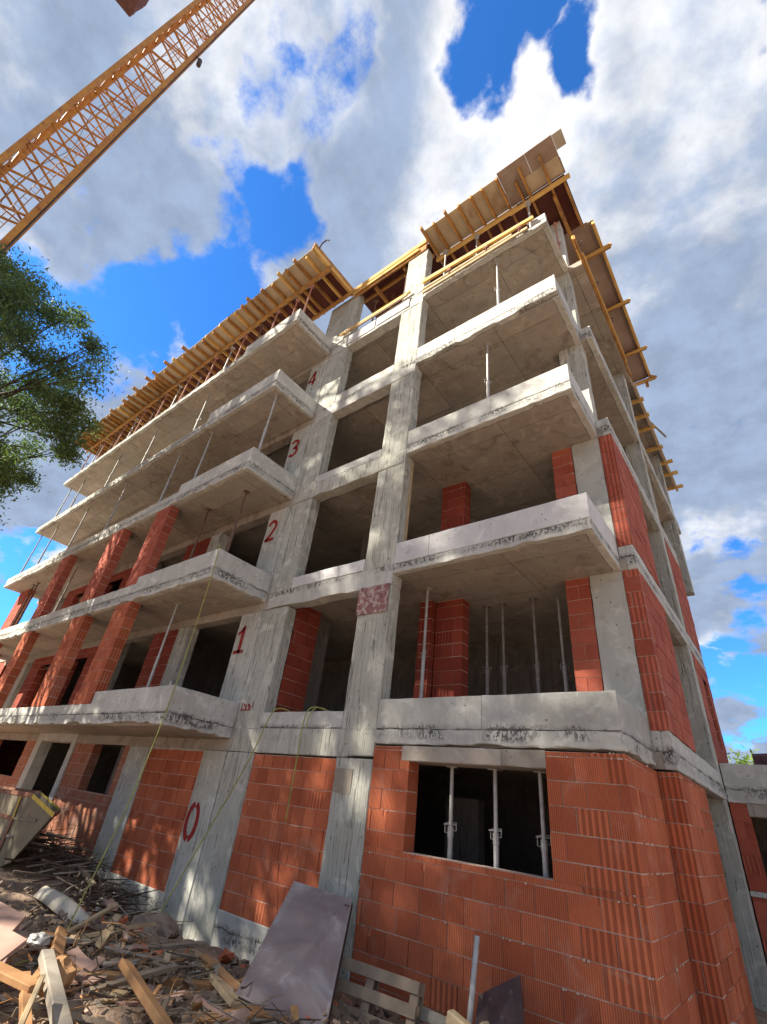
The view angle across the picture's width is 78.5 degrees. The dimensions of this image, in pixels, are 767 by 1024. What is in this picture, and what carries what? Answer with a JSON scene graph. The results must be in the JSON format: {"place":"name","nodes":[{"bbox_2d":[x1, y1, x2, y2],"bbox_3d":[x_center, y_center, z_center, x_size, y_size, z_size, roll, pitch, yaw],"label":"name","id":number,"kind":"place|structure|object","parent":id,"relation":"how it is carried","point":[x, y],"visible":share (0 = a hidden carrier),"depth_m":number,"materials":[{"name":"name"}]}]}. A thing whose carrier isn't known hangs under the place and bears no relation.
{"place":"outdoors","nodes":[
{"label":"outdoors","id":0,"kind":"place"},
{"bbox_2d":[0,844,766,1023],"bbox_3d":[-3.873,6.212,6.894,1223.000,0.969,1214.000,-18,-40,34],"label":"ground","id":1,"kind":"structure","parent":0,"point":[114,1014],"depth_m":5.46,"materials":[{"name":"soil"}]},
{"bbox_2d":[0,786,60,866],"bbox_3d":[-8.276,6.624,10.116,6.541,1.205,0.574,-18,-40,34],"label":"steel skip","id":2,"kind":"object","parent":1,"relation":"on","point":[27,816],"visible":0.99,"depth_m":8.96,"materials":[{"name":"yellow paint"}]},
{"bbox_2d":[32,954,76,996],"bbox_3d":[-3.035,4.278,4.323,0.416,0.286,0.402,3,-32,7],"label":"soil clod","id":3,"kind":"object","parent":1,"relation":"on","point":[67,968],"visible":0.48,"depth_m":4.30,"materials":[{"name":"soil"}]},
{"bbox_2d":[51,925,67,956],"bbox_3d":[-3.536,4.701,5.112,0.134,0.112,1.210,21,-35,-20],"label":"timber plank","id":4,"kind":"object","parent":1,"relation":"on","point":[58,943],"visible":0.54,"depth_m":5.10,"materials":[{"name":"orange wood"}]},
{"bbox_2d":[0,241,128,530],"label":"broadleaf tree","id":5,"kind":"object","parent":1,"relation":"on","point":[18,299],"visible":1,"depth_m":16.57,"materials":[{"name":"green plant"}]},
{"bbox_2d":[33,886,95,925],"bbox_3d":[-4.648,5.748,6.817,1.982,0.229,0.233,-19,-41,35],"label":"curved panel","id":6,"kind":"object","parent":1,"relation":"on","point":[55,901],"visible":0.81,"depth_m":6.83,"materials":[{"name":"white plastic"}]},
{"bbox_2d":[42,930,94,938],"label":"scrap board","id":7,"kind":"object","parent":1,"relation":"on","point":[53,933],"visible":0.28,"depth_m":5.59,"materials":[{"name":"orange wood"}]},
{"bbox_2d":[32,1002,114,1023],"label":"scrap board","id":8,"kind":"object","parent":1,"relation":"on","point":[76,1017],"visible":0.45,"depth_m":3.74,"materials":[{"name":"brown wood"}]},
{"bbox_2d":[38,932,113,946],"bbox_3d":[-3.495,4.885,5.345,0.912,0.155,0.051,28,-38,-29],"label":"scrap board","id":9,"kind":"object","parent":1,"relation":"on","point":[69,940],"visible":0.39,"depth_m":5.33,"materials":[{"name":"grey wood"}]},
{"bbox_2d":[76,936,99,945],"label":"scrap board","id":10,"kind":"object","parent":9,"relation":"on","point":[85,943],"visible":0.57,"depth_m":5.34,"materials":[{"name":"brown wood"}]},
{"bbox_2d":[64,947,98,968],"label":"scrap board","id":11,"kind":"object","parent":1,"relation":"on","point":[81,959],"visible":0.5,"depth_m":4.92,"materials":[{"name":"wood"}]},
{"bbox_2d":[70,976,105,984],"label":"scrap board","id":12,"kind":"object","parent":1,"relation":"on","point":[91,980],"visible":0.5,"depth_m":4.46,"materials":[{"name":"wood"}]},
{"bbox_2d":[74,956,105,982],"bbox_3d":[-2.971,4.643,4.773,0.096,0.104,0.784,12,-32,-7],"label":"timber plank","id":13,"kind":"object","parent":1,"relation":"on","point":[91,966],"visible":0.7,"depth_m":4.70,"materials":[{"name":"wood"}]},
{"bbox_2d":[3,824,192,930],"bbox_3d":[-5.933,6.812,8.797,6.425,1.235,2.463,-18,-40,34],"label":"branch heap","id":14,"kind":"object","parent":1,"relation":"on","point":[35,845],"visible":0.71,"depth_m":8.33,"materials":[{"name":"brown plant"}]},
{"bbox_2d":[78,868,95,885],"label":"timber plank","id":15,"kind":"object","parent":14,"relation":"on","point":[85,874],"visible":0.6,"depth_m":8.09,"materials":[{"name":"brown wood"}]},
{"bbox_2d":[103,896,117,910],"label":"timber plank","id":16,"kind":"object","parent":14,"relation":"on","point":[109,902],"visible":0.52,"depth_m":7.00,"materials":[{"name":"wood"}]},
{"bbox_2d":[70,922,156,938],"bbox_3d":[-3.277,5.099,5.712,0.121,0.126,1.051,-19,-41,35],"label":"scrap board","id":17,"kind":"object","parent":1,"relation":"on","point":[131,927],"visible":0.78,"depth_m":5.72,"materials":[{"name":"brown wood"}]},
{"bbox_2d":[100,959,140,966],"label":"scrap board","id":18,"kind":"object","parent":1,"relation":"on","point":[109,963],"visible":0.56,"depth_m":4.87,"materials":[{"name":"grey wood"}]},
{"bbox_2d":[100,970,144,1003],"bbox_3d":[-2.440,4.561,4.525,0.126,0.066,0.854,4,-32,5],"label":"scrap board","id":19,"kind":"object","parent":1,"relation":"on","point":[119,992],"visible":0.37,"depth_m":4.31,"materials":[{"name":"brown wood"}]},
{"bbox_2d":[0,0,254,255],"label":"tower crane","id":20,"kind":"object","parent":1,"relation":"on","point":[47,128],"visible":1,"depth_m":21.92,"materials":[{"name":"yellow paint"}]},
{"bbox_2d":[78,963,179,995],"bbox_3d":[-2.437,4.509,4.530,0.869,0.205,0.066,23,-35,-23],"label":"scrap board","id":21,"kind":"object","parent":1,"relation":"on","point":[159,970],"visible":0.72,"depth_m":4.56,"materials":[{"name":"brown wood"}]},
{"bbox_2d":[105,946,174,963],"bbox_3d":[-2.663,4.852,5.139,0.888,0.054,0.116,-1,-33,13],"label":"scrap board","id":22,"kind":"object","parent":1,"relation":"on","point":[123,951],"visible":0.7,"depth_m":5.13,"materials":[{"name":"grey wood"}]},
{"bbox_2d":[75,967,216,991],"bbox_3d":[-2.464,4.731,4.732,1.591,0.090,0.100,10,-32,-4],"label":"timber plank","id":23,"kind":"object","parent":1,"relation":"on","point":[206,985],"depth_m":4.73,"materials":[{"name":"orange wood"}]},
{"bbox_2d":[0,921,298,1023],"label":"wood chips","id":24,"kind":"object","parent":1,"relation":"on","point":[198,1005],"visible":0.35,"depth_m":4.68,"materials":[{"name":"orange wood"}]},
{"bbox_2d":[115,995,192,1005],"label":"scrap board","id":25,"kind":"object","parent":1,"relation":"on","point":[131,1003],"visible":0.56,"depth_m":4.00,"materials":[{"name":"wood"}]},
{"bbox_2d":[131,912,179,938],"bbox_3d":[-3.146,5.730,6.471,0.940,0.323,0.522,-18,-40,34],"label":"concrete lump","id":26,"kind":"object","parent":1,"relation":"on","point":[167,922],"visible":0.54,"depth_m":6.41,"materials":[{"name":"grey concrete"}]},
{"bbox_2d":[0,916,320,1023],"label":"splinters","id":27,"kind":"object","parent":1,"relation":"on","point":[108,996],"visible":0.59,"depth_m":4.29,"materials":[{"name":"orange wood"}]},
{"bbox_2d":[1,955,8,962],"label":"board","id":28,"kind":"object","parent":27,"relation":"on","point":[5,960],"visible":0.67,"depth_m":4.34,"materials":[{"name":"wood"}]},
{"bbox_2d":[0,924,26,960],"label":"board","id":29,"kind":"object","parent":28,"relation":"on","point":[11,942],"visible":1,"depth_m":4.62,"materials":[{"name":"wood"}]},
{"bbox_2d":[0,902,25,931],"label":"board","id":30,"kind":"object","parent":29,"relation":"on","point":[12,919],"visible":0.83,"depth_m":5.16,"materials":[{"name":"wood"}]},
{"bbox_2d":[19,971,32,1023],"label":"timber plank","id":31,"kind":"object","parent":27,"relation":"on","point":[24,997],"visible":0.31,"depth_m":3.57,"materials":[{"name":"orange wood"}]},
{"bbox_2d":[0,961,44,992],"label":"timber plank","id":32,"kind":"object","parent":31,"relation":"on","point":[15,978],"visible":0.88,"depth_m":3.80,"materials":[{"name":"orange wood"}]},
{"bbox_2d":[38,949,72,1023],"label":"timber plank","id":33,"kind":"object","parent":27,"relation":"on","point":[58,1009],"visible":1,"depth_m":3.75,"materials":[{"name":"grey wood"}]},
{"bbox_2d":[18,974,44,1023],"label":"timber plank","id":34,"kind":"object","parent":33,"relation":"on","point":[27,1010],"visible":1,"depth_m":3.26,"materials":[{"name":"brown wood"}]},
{"bbox_2d":[95,914,121,948],"bbox_3d":[-3.309,5.035,5.649,0.090,0.175,0.808,13,-33,-9],"label":"scrap board","id":35,"kind":"object","parent":27,"relation":"on","point":[106,933],"visible":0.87,"depth_m":5.57,"materials":[{"name":"brown wood"}]},
{"bbox_2d":[118,958,172,1023],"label":"timber plank","id":36,"kind":"object","parent":27,"relation":"on","point":[152,1006],"visible":1,"depth_m":3.93,"materials":[{"name":"orange wood"}]},
{"bbox_2d":[148,957,174,966],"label":"scrap board","id":37,"kind":"object","parent":1,"relation":"on","point":[156,963],"visible":0.63,"depth_m":4.84,"materials":[{"name":"brown wood"}]},
{"bbox_2d":[161,950,171,974],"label":"scrap board","id":38,"kind":"object","parent":1,"relation":"on","point":[167,957],"visible":0.48,"depth_m":5.07,"materials":[{"name":"grey wood"}]},
{"bbox_2d":[147,941,208,950],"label":"scrap board","id":39,"kind":"object","parent":1,"relation":"on","point":[192,944],"visible":0.76,"depth_m":5.47,"materials":[{"name":"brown wood"}]},
{"bbox_2d":[162,951,195,959],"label":"scrap board","id":40,"kind":"object","parent":1,"relation":"on","point":[185,954],"visible":0.56,"depth_m":5.26,"materials":[{"name":"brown wood"}]},
{"bbox_2d":[16,905,360,1023],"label":"broken bricks","id":41,"kind":"object","parent":1,"relation":"on","point":[226,955],"visible":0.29,"depth_m":5.25,"materials":[{"name":"brick"}]},
{"bbox_2d":[26,932,50,949],"bbox_3d":[-3.517,4.354,4.769,0.241,0.133,0.198,-6,-35,21],"label":"plastic bag","id":42,"kind":"object","parent":41,"relation":"on","point":[38,941],"visible":0.98,"depth_m":4.72,"materials":[{"name":"plastic"}]},
{"bbox_2d":[0,880,399,1023],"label":"rubble","id":43,"kind":"object","parent":1,"relation":"on","point":[355,1014],"visible":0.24,"depth_m":5.30,"materials":[{"name":"concrete"}]},
{"bbox_2d":[194,994,228,1016],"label":"scrap board","id":44,"kind":"object","parent":1,"relation":"on","point":[205,1004],"visible":0.59,"depth_m":4.22,"materials":[{"name":"wood"}]},
{"bbox_2d":[183,940,248,1007],"bbox_3d":[-1.907,5.035,5.153,0.202,0.150,2.314,23,-35,-22],"label":"timber plank","id":45,"kind":"object","parent":1,"relation":"on","point":[226,993],"visible":0.44,"depth_m":4.62,"materials":[{"name":"brown wood"}]},
{"bbox_2d":[198,953,240,989],"bbox_3d":[-1.697,4.898,4.963,1.022,0.131,0.091,-23,-43,39],"label":"scrap board","id":46,"kind":"object","parent":1,"relation":"on","point":[226,976],"visible":0.63,"depth_m":4.97,"materials":[{"name":"orange wood"}]},
{"bbox_2d":[192,1005,267,1023],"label":"scrap board","id":47,"kind":"object","parent":1,"relation":"on","point":[255,1009],"visible":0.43,"depth_m":4.23,"materials":[{"name":"orange wood"}]},
{"bbox_2d":[197,1008,281,1023],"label":"timber plank","id":48,"kind":"object","parent":1,"relation":"on","point":[256,1019],"visible":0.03,"depth_m":4.20,"materials":[{"name":"brown wood"}]},
{"bbox_2d":[228,881,352,1023],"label":"leaning sheet","id":49,"kind":"object","parent":1,"relation":"on","point":[297,959],"visible":1,"depth_m":5.07,"materials":[{"name":"wood"}]},
{"bbox_2d":[334,956,425,1023],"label":"wooden pallet","id":50,"kind":"object","parent":1,"relation":"on","point":[369,995],"visible":0.62,"depth_m":4.89,"materials":[{"name":"brown wood"}]},
{"bbox_2d":[0,213,766,1023],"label":"apartment building","id":51,"kind":"structure","parent":1,"relation":"on","point":[392,469],"depth_m":9.23,"materials":[{"name":"concrete"}]},
{"bbox_2d":[11,584,36,625],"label":"shoring prop","id":52,"kind":"object","parent":51,"relation":"on","point":[18,613],"visible":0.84,"depth_m":19.75,"materials":[{"name":"metal"}]},
{"bbox_2d":[15,582,40,624],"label":"shoring prop","id":53,"kind":"object","parent":51,"relation":"on","point":[21,614],"visible":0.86,"depth_m":19.46,"materials":[{"name":"metal"}]},
{"bbox_2d":[20,534,43,572],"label":"shoring prop","id":54,"kind":"object","parent":51,"relation":"on","point":[31,554],"visible":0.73,"depth_m":22.10,"materials":[{"name":"metal"}]},
{"bbox_2d":[36,524,60,564],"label":"shoring prop","id":55,"kind":"object","parent":51,"relation":"on","point":[40,558],"visible":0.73,"depth_m":20.98,"materials":[{"name":"metal"}]},
{"bbox_2d":[54,567,79,611],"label":"shoring prop","id":56,"kind":"object","parent":51,"relation":"on","point":[61,598],"visible":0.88,"depth_m":17.43,"materials":[{"name":"metal"}]},
{"bbox_2d":[67,506,91,548],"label":"shoring prop","id":57,"kind":"object","parent":51,"relation":"on","point":[72,539],"visible":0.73,"depth_m":19.16,"materials":[{"name":"metal"}]},
{"bbox_2d":[105,453,123,485],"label":"shoring prop","id":58,"kind":"object","parent":51,"relation":"on","point":[121,454],"visible":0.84,"depth_m":20.72,"materials":[{"name":"metal"}]},
{"bbox_2d":[104,483,128,529],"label":"shoring prop","id":59,"kind":"object","parent":51,"relation":"on","point":[111,516],"visible":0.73,"depth_m":17.31,"materials":[{"name":"metal"}]},
{"bbox_2d":[14,545,221,964],"bbox_3d":[-3.665,2.936,7.814,0.152,6.154,3.189,10,-32,-5],"label":"hose","id":60,"kind":"object","parent":51,"relation":"hanging from","point":[28,960],"visible":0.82,"depth_m":7.20,"materials":[{"name":"rubber"}]},
{"bbox_2d":[141,428,159,462],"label":"shoring prop","id":61,"kind":"object","parent":51,"relation":"on","point":[157,429],"visible":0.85,"depth_m":18.94,"materials":[{"name":"metal"}]},
{"bbox_2d":[146,603,180,686],"bbox_3d":[-5.187,3.373,10.784,0.140,2.630,0.140,4,-32,5],"label":"shoring prop","id":62,"kind":"object","parent":51,"relation":"on","point":[158,656],"visible":0.69,"depth_m":10.88,"materials":[{"name":"metal"}]},
{"bbox_2d":[158,450,183,501],"bbox_3d":[-6.949,-0.904,15.090,0.140,2.650,0.140,21,-35,-21],"label":"shoring prop","id":63,"kind":"object","parent":51,"relation":"on","point":[167,483],"visible":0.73,"depth_m":15.21,"materials":[{"name":"metal"}]},
{"bbox_2d":[189,507,211,558],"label":"shoring prop","id":64,"kind":"object","parent":51,"relation":"on","point":[197,539],"visible":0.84,"depth_m":12.64,"materials":[{"name":"metal"}]},
{"bbox_2d":[193,393,211,429],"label":"shoring prop","id":65,"kind":"object","parent":51,"relation":"on","point":[199,418],"visible":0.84,"depth_m":16.85,"materials":[{"name":"metal"}]},
{"bbox_2d":[193,432,215,478],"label":"shoring prop","id":66,"kind":"object","parent":51,"relation":"on","point":[199,465],"visible":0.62,"depth_m":14.26,"materials":[{"name":"metal"}]},
{"bbox_2d":[75,239,353,456],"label":"formwork deck","id":67,"kind":"structure","parent":51,"relation":"on","point":[315,266],"depth_m":18.43,"materials":[{"name":"brown wood"}]},
{"bbox_2d":[159,708,290,912],"bbox_3d":[-2.402,4.979,7.802,1.821,3.334,0.096,13,-33,-9],"label":"hose","id":68,"kind":"object","parent":51,"relation":"hanging from","point":[220,808],"visible":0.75,"depth_m":7.76,"materials":[{"name":"rubber"}]},
{"bbox_2d":[226,489,249,551],"bbox_3d":[-3.686,0.586,11.416,0.140,2.650,0.172,31,-39,-32],"label":"shoring prop","id":69,"kind":"object","parent":51,"relation":"on","point":[245,491],"visible":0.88,"depth_m":11.59,"materials":[{"name":"metal"}]},
{"bbox_2d":[258,393,279,450],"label":"shoring prop","id":70,"kind":"object","parent":51,"relation":"on","point":[276,395],"visible":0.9,"depth_m":12.49,"materials":[{"name":"metal"}]},
{"bbox_2d":[285,706,325,821],"bbox_3d":[-1.087,4.177,7.799,0.753,1.719,0.056,15,-33,-11],"label":"hose","id":71,"kind":"object","parent":51,"relation":"hanging from","point":[296,760],"visible":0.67,"depth_m":7.73,"materials":[{"name":"rubber"}]},
{"bbox_2d":[303,284,313,312],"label":"shoring prop","id":72,"kind":"object","parent":51,"relation":"on","point":[311,287],"visible":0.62,"depth_m":15.64,"materials":[{"name":"paint"}]},
{"bbox_2d":[343,294,407,335],"bbox_3d":[-0.294,-5.976,14.301,2.500,0.060,0.050,-18,-40,34],"label":"timber plank","id":73,"kind":"object","parent":51,"relation":"on","point":[376,314],"visible":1,"depth_m":14.24,"materials":[{"name":"brown wood"}]},
{"bbox_2d":[340,290,410,336],"bbox_3d":[-0.315,-6.061,14.417,2.781,0.110,0.050,-18,-40,34],"label":"timber plank","id":74,"kind":"object","parent":73,"relation":"on","point":[407,293],"visible":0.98,"depth_m":14.33,"materials":[{"name":"yellow wood"}]},
{"bbox_2d":[352,239,443,317],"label":"formwork deck","id":75,"kind":"structure","parent":51,"relation":"on","point":[385,286],"depth_m":15.84,"materials":[{"name":"yellow wood"}]},
{"bbox_2d":[419,587,432,697],"bbox_3d":[0.709,2.590,8.338,0.140,2.630,0.172,19,-34,-17],"label":"shoring prop","id":76,"kind":"object","parent":51,"relation":"on","point":[423,654],"visible":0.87,"depth_m":8.39,"materials":[{"name":"metal"}]},
{"bbox_2d":[444,766,457,858],"bbox_3d":[0.835,4.513,5.974,0.172,2.250,0.140,-5,-34,19],"label":"shoring prop","id":77,"kind":"object","parent":51,"relation":"on","point":[450,831],"visible":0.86,"depth_m":6.21,"materials":[{"name":"metal"}]},
{"bbox_2d":[422,226,527,293],"bbox_3d":[2.302,-6.528,12.279,3.060,0.100,0.050,-18,-40,34],"label":"timber plank","id":78,"kind":"object","parent":51,"relation":"on","point":[505,241],"visible":1,"depth_m":12.17,"materials":[{"name":"brown wood"}]},
{"bbox_2d":[423,233,511,289],"bbox_3d":[2.161,-6.603,12.471,2.661,0.120,0.040,-18,-40,34],"label":"timber plank","id":79,"kind":"object","parent":78,"relation":"on","point":[462,264],"visible":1,"depth_m":12.43,"materials":[{"name":"brown wood"}]},
{"bbox_2d":[474,234,479,255],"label":"shoring prop","id":80,"kind":"object","parent":51,"relation":"on","point":[476,236],"visible":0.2,"depth_m":13.96,"materials":[{"name":"metal"}]},
{"bbox_2d":[420,128,656,386],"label":"formwork deck","id":81,"kind":"structure","parent":80,"relation":"on","point":[517,182],"depth_m":13.85,"materials":[{"name":"brown wood"}]},
{"bbox_2d":[482,605,490,694],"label":"shoring prop","id":82,"kind":"object","parent":51,"relation":"on","point":[487,671],"visible":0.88,"depth_m":8.90,"materials":[{"name":"metal"}]},
{"bbox_2d":[484,341,490,397],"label":"shoring prop","id":83,"kind":"object","parent":51,"relation":"on","point":[487,344],"visible":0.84,"depth_m":10.42,"materials":[{"name":"metal"}]},
{"bbox_2d":[488,768,502,867],"bbox_3d":[1.348,4.350,5.611,0.172,2.250,0.140,-23,-43,39],"label":"shoring prop","id":84,"kind":"object","parent":51,"relation":"on","point":[496,837],"visible":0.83,"depth_m":5.87,"materials":[{"name":"metal"}]},
{"bbox_2d":[494,258,500,304],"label":"shoring prop","id":85,"kind":"object","parent":51,"relation":"on","point":[496,262],"visible":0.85,"depth_m":11.55,"materials":[{"name":"metal"}]},
{"bbox_2d":[497,602,507,694],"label":"shoring prop","id":86,"kind":"object","parent":51,"relation":"on","point":[502,604],"visible":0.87,"depth_m":8.71,"materials":[{"name":"metal"}]},
{"bbox_2d":[525,200,531,226],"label":"shoring prop","id":87,"kind":"object","parent":51,"relation":"on","point":[528,203],"visible":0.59,"depth_m":12.98,"materials":[{"name":"metal"}]},
{"bbox_2d":[528,597,540,692],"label":"shoring prop","id":88,"kind":"object","parent":51,"relation":"on","point":[537,663],"visible":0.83,"depth_m":8.34,"materials":[{"name":"metal"}]},
{"bbox_2d":[533,771,550,877],"bbox_3d":[1.827,4.194,5.266,0.172,2.250,0.140,-7,-35,22],"label":"shoring prop","id":89,"kind":"object","parent":51,"relation":"on","point":[544,849],"visible":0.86,"depth_m":5.51,"materials":[{"name":"metal"}]},
{"bbox_2d":[552,222,560,250],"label":"shoring prop","id":90,"kind":"object","parent":51,"relation":"on","point":[555,223],"visible":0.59,"depth_m":13.22,"materials":[{"name":"paint"}]},
{"bbox_2d":[552,597,568,691],"bbox_3d":[3.107,2.724,8.058,0.172,2.630,0.140,16,-33,-13],"label":"shoring prop","id":91,"kind":"object","parent":51,"relation":"on","point":[564,664],"visible":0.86,"depth_m":8.24,"materials":[{"name":"metal"}]},
{"bbox_2d":[571,235,682,491],"bbox_3d":[8.227,-3.891,15.291,0.744,0.660,11.800,-18,-40,34],"label":"edge formwork","id":92,"kind":"object","parent":51,"relation":"attached to","point":[639,399],"visible":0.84,"depth_m":15.03,"materials":[{"name":"brown wood"}]},
{"bbox_2d":[420,1006,445,1023],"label":"wooden pallet","id":93,"kind":"object","parent":1,"relation":"on","point":[429,1016],"visible":0.76,"depth_m":4.64,"materials":[{"name":"grey wood"}]},
{"bbox_2d":[467,935,479,1023],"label":"steel pipe","id":94,"kind":"object","parent":1,"relation":"on","point":[473,980],"visible":1,"depth_m":4.59,"materials":[{"name":"grey metal"}]},
{"bbox_2d":[474,975,524,1023],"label":"sheet","id":95,"kind":"object","parent":1,"relation":"on","point":[502,1003],"visible":1,"depth_m":4.44,"materials":[{"name":"wood"}]},
{"bbox_2d":[719,763,766,964],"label":"annex building","id":96,"kind":"structure","parent":1,"relation":"on","point":[746,788],"depth_m":8.51,"materials":[{"name":"concrete"}]},
{"bbox_2d":[727,745,759,764],"bbox_3d":[18.751,15.904,22.150,7.253,8.949,7.716,15,-33,-11],"label":"broadleaf tree","id":97,"kind":"object","parent":1,"relation":"on","point":[744,760],"visible":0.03,"depth_m":24.32,"materials":[{"name":"green plant"}]},
{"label":"timber plank","id":98,"kind":"object","parent":1,"relation":"on","visible":0},
{"bbox_2d":[446,1009,470,1023],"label":"timber plank","id":99,"kind":"object","parent":98,"relation":"on","point":[453,1016],"visible":1,"depth_m":4.35,"materials":[{"name":"brown wood"}]},
{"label":"scrap board","id":100,"kind":"object","parent":1,"relation":"on","visible":0},
{"bbox_2d":[67,903,117,933],"bbox_3d":[-3.716,5.156,5.929,0.056,0.235,0.988,-1,-33,13],"label":"scrap board","id":101,"kind":"object","parent":100,"relation":"on","point":[94,917],"visible":0.76,"depth_m":5.97,"materials":[{"name":"brown wood"}]},
{"bbox_2d":[0,0,766,764],"label":"sky","id":102,"kind":"structure","parent":0,"point":[354,125],"materials":[{"name":"white"}]},
{"bbox_2d":[752,753,766,764],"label":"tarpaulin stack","id":103,"kind":"object","parent":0,"point":[760,759],"visible":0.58,"depth_m":10.20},
{"bbox_3d":[3.353,-6.973,11.586,0.120,0.220,0.090,-18,-40,34],"label":"clamp","id":104,"kind":"object","parent":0,"visible":0},
{"bbox_2d":[423,215,533,283],"bbox_3d":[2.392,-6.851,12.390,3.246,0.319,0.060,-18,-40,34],"label":"timber plank","id":105,"kind":"object","parent":104,"relation":"on","point":[496,239],"visible":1,"depth_m":12.29,"materials":[{"name":"yellow wood"}]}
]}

